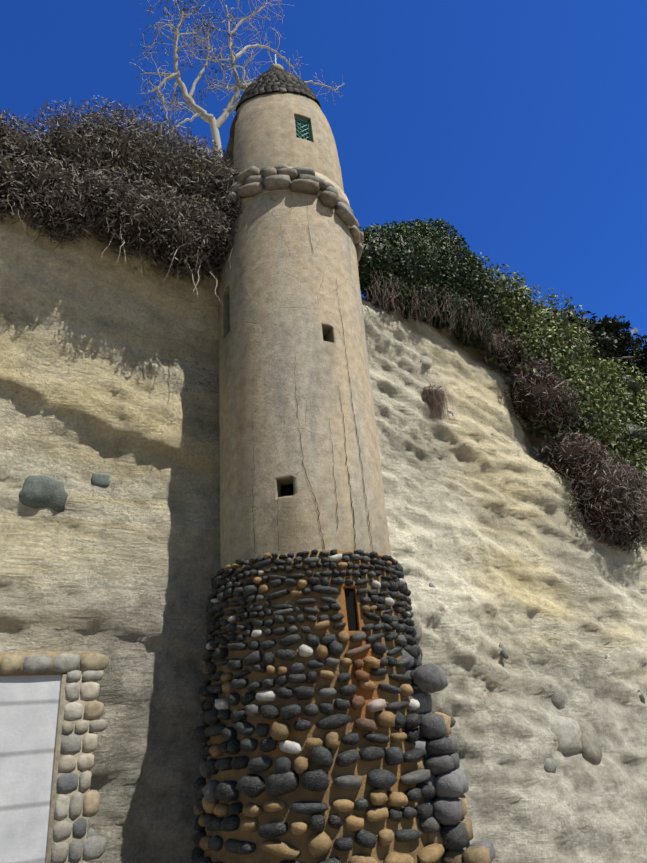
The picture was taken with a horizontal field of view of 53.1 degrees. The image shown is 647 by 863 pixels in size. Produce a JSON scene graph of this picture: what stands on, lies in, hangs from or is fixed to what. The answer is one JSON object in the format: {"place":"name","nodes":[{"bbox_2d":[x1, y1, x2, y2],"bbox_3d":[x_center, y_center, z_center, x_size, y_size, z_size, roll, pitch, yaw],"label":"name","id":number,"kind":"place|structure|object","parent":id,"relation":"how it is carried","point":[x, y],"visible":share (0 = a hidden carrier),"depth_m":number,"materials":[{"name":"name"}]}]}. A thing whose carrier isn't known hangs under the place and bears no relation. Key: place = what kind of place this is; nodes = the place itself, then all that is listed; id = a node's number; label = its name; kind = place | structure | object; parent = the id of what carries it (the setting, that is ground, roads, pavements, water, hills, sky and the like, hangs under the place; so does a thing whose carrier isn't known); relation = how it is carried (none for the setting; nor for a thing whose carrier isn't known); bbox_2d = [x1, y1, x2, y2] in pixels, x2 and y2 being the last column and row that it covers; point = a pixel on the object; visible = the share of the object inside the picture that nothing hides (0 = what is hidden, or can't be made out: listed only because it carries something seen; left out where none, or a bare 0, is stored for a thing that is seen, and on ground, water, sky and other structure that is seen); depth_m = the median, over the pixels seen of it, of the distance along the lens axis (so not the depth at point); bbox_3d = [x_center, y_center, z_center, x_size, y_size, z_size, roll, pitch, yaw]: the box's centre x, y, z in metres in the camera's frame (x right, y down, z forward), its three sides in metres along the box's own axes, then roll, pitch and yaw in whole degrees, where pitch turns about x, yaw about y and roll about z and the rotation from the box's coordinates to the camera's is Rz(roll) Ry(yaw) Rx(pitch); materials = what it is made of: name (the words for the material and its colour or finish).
{"place":"outdoors","nodes":[
{"label":"outdoors","id":0,"kind":"place"},
{"bbox_2d":[0,202,646,862],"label":"cliff terrain","id":1,"kind":"structure","parent":0,"point":[108,364],"depth_m":11.17,"materials":[{"name":"beige stone"}]},
{"bbox_2d":[0,675,61,862],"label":"garage door","id":2,"kind":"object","parent":1,"relation":"on","point":[29,710],"visible":0.83,"depth_m":7.85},
{"bbox_2d":[0,651,108,862],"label":"doorway surround stones","id":3,"kind":"object","parent":1,"relation":"on","point":[74,802],"visible":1,"depth_m":8.12,"materials":[{"name":"beige stone"}]},
{"bbox_2d":[0,186,233,305],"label":"hanging roots","id":4,"kind":"object","parent":1,"relation":"on","point":[129,244],"visible":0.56,"depth_m":10.43,"materials":[{"name":"brown plant"}]},
{"bbox_2d":[0,95,244,279],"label":"dry brush","id":5,"kind":"object","parent":1,"relation":"on","point":[103,163],"visible":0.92,"depth_m":10.79,"materials":[{"name":"brown plant"}]},
{"bbox_2d":[129,0,344,164],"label":"bare tree","id":6,"kind":"object","parent":1,"relation":"on","point":[219,122],"visible":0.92,"depth_m":19.77,"materials":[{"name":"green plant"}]},
{"bbox_2d":[123,0,241,123],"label":"twigs","id":7,"kind":"object","parent":6,"relation":"on","point":[184,10],"visible":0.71,"depth_m":19.94,"materials":[{"name":"beige plant"}]},
{"bbox_2d":[19,356,607,753],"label":"cliff rocks","id":8,"kind":"object","parent":1,"relation":"on","point":[39,491],"visible":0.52,"depth_m":9.83,"materials":[{"name":"stone"}]},
{"bbox_2d":[0,644,644,838],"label":"rocks","id":9,"kind":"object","parent":1,"relation":"on","point":[591,751],"depth_m":13.48,"materials":[{"name":"stone"}]},
{"bbox_2d":[364,267,505,351],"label":"hanging ivy stems","id":10,"kind":"object","parent":1,"relation":"attached to","point":[417,302],"visible":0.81,"depth_m":17.13,"materials":[{"name":"plant"}]},
{"bbox_2d":[358,218,524,349],"bbox_3d":[3.118,-4.715,19.042,7.367,4.316,2.304,11,-29,-31],"label":"ivy clump","id":11,"kind":"object","parent":1,"relation":"attached to","point":[420,253],"visible":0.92,"depth_m":18.11,"materials":[{"name":"green plant"}]},
{"bbox_2d":[423,322,523,422],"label":"hanging grass tufts","id":12,"kind":"object","parent":1,"relation":"attached to","point":[433,398],"depth_m":16.59,"materials":[{"name":"brown plant"}]},
{"bbox_2d":[463,252,646,478],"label":"green shrubs","id":13,"kind":"object","parent":1,"relation":"on","point":[609,395],"visible":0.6,"depth_m":20.68,"materials":[{"name":"green plant"}]},
{"bbox_2d":[480,327,646,554],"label":"dry shrubs","id":14,"kind":"object","parent":1,"relation":"on","point":[610,496],"visible":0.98,"depth_m":18.58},
{"bbox_2d":[547,303,646,386],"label":"bush","id":15,"kind":"object","parent":1,"relation":"on","point":[613,342],"depth_m":27.55,"materials":[{"name":"green plant"}]},
{"bbox_2d":[0,0,646,352],"label":"sky","id":16,"kind":"structure","parent":0,"point":[520,126],"materials":[{"name":"blue"}]},
{"label":"sandy ground","id":17,"kind":"object","parent":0,"visible":0},
{"bbox_2d":[204,550,432,862],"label":"mortar","id":18,"kind":"object","parent":17,"relation":"on","point":[330,795],"visible":0.25,"depth_m":7.83,"materials":[{"name":"brown concrete"}]},
{"bbox_2d":[219,190,390,568],"bbox_3d":[-0.499,-0.892,11.309,2.639,7.030,2.631,11,-29,-31],"label":"tower shaft","id":19,"kind":"object","parent":18,"relation":"on","point":[281,301],"visible":0.94,"depth_m":10.00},
{"bbox_2d":[225,64,343,191],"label":"tower","id":20,"kind":"structure","parent":19,"relation":"on","point":[263,131],"depth_m":12.37,"materials":[{"name":"paint"}]},
{"bbox_2d":[235,67,320,112],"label":"tower roof shingles","id":21,"kind":"object","parent":20,"relation":"on","point":[275,79],"visible":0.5,"depth_m":13.16,"materials":[{"name":"grey stone"}]},
{"bbox_2d":[294,116,310,140],"bbox_3d":[-0.412,-5.750,12.427,0.364,0.671,0.044,7,-27,-23],"label":"window lattice","id":22,"kind":"object","parent":20,"relation":"attached to","point":[306,122],"visible":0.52,"depth_m":12.47,"materials":[{"name":"green metal"}]},
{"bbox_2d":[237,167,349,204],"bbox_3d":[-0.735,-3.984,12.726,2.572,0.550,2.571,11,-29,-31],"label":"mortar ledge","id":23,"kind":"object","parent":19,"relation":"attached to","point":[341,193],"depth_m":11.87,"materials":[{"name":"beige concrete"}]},
{"bbox_2d":[225,163,363,265],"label":"tower stone rings","id":24,"kind":"object","parent":19,"relation":"attached to","point":[251,181],"visible":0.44,"depth_m":11.53,"materials":[{"name":"grey stone"}]},
{"bbox_2d":[251,204,372,552],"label":"wall cracks","id":25,"kind":"object","parent":19,"relation":"on","point":[332,451],"visible":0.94,"depth_m":9.34,"materials":[{"name":"brown"}]},
{"bbox_2d":[190,549,445,862],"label":"cobblestones","id":26,"kind":"structure","parent":18,"relation":"attached to","point":[252,786],"depth_m":7.87,"materials":[{"name":"black stone"}]},
{"bbox_2d":[334,575,360,630],"bbox_3d":[0.353,2.318,8.433,0.395,0.900,0.063,11,-29,-31],"label":"slit window","id":27,"kind":"structure","parent":18,"relation":"attached to","point":[351,608],"depth_m":8.44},
{"bbox_2d":[401,649,494,862],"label":"base buttress stones","id":28,"kind":"object","parent":18,"relation":"attached to","point":[449,788],"visible":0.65,"depth_m":8.01,"materials":[{"name":"grey stone"}]}
]}

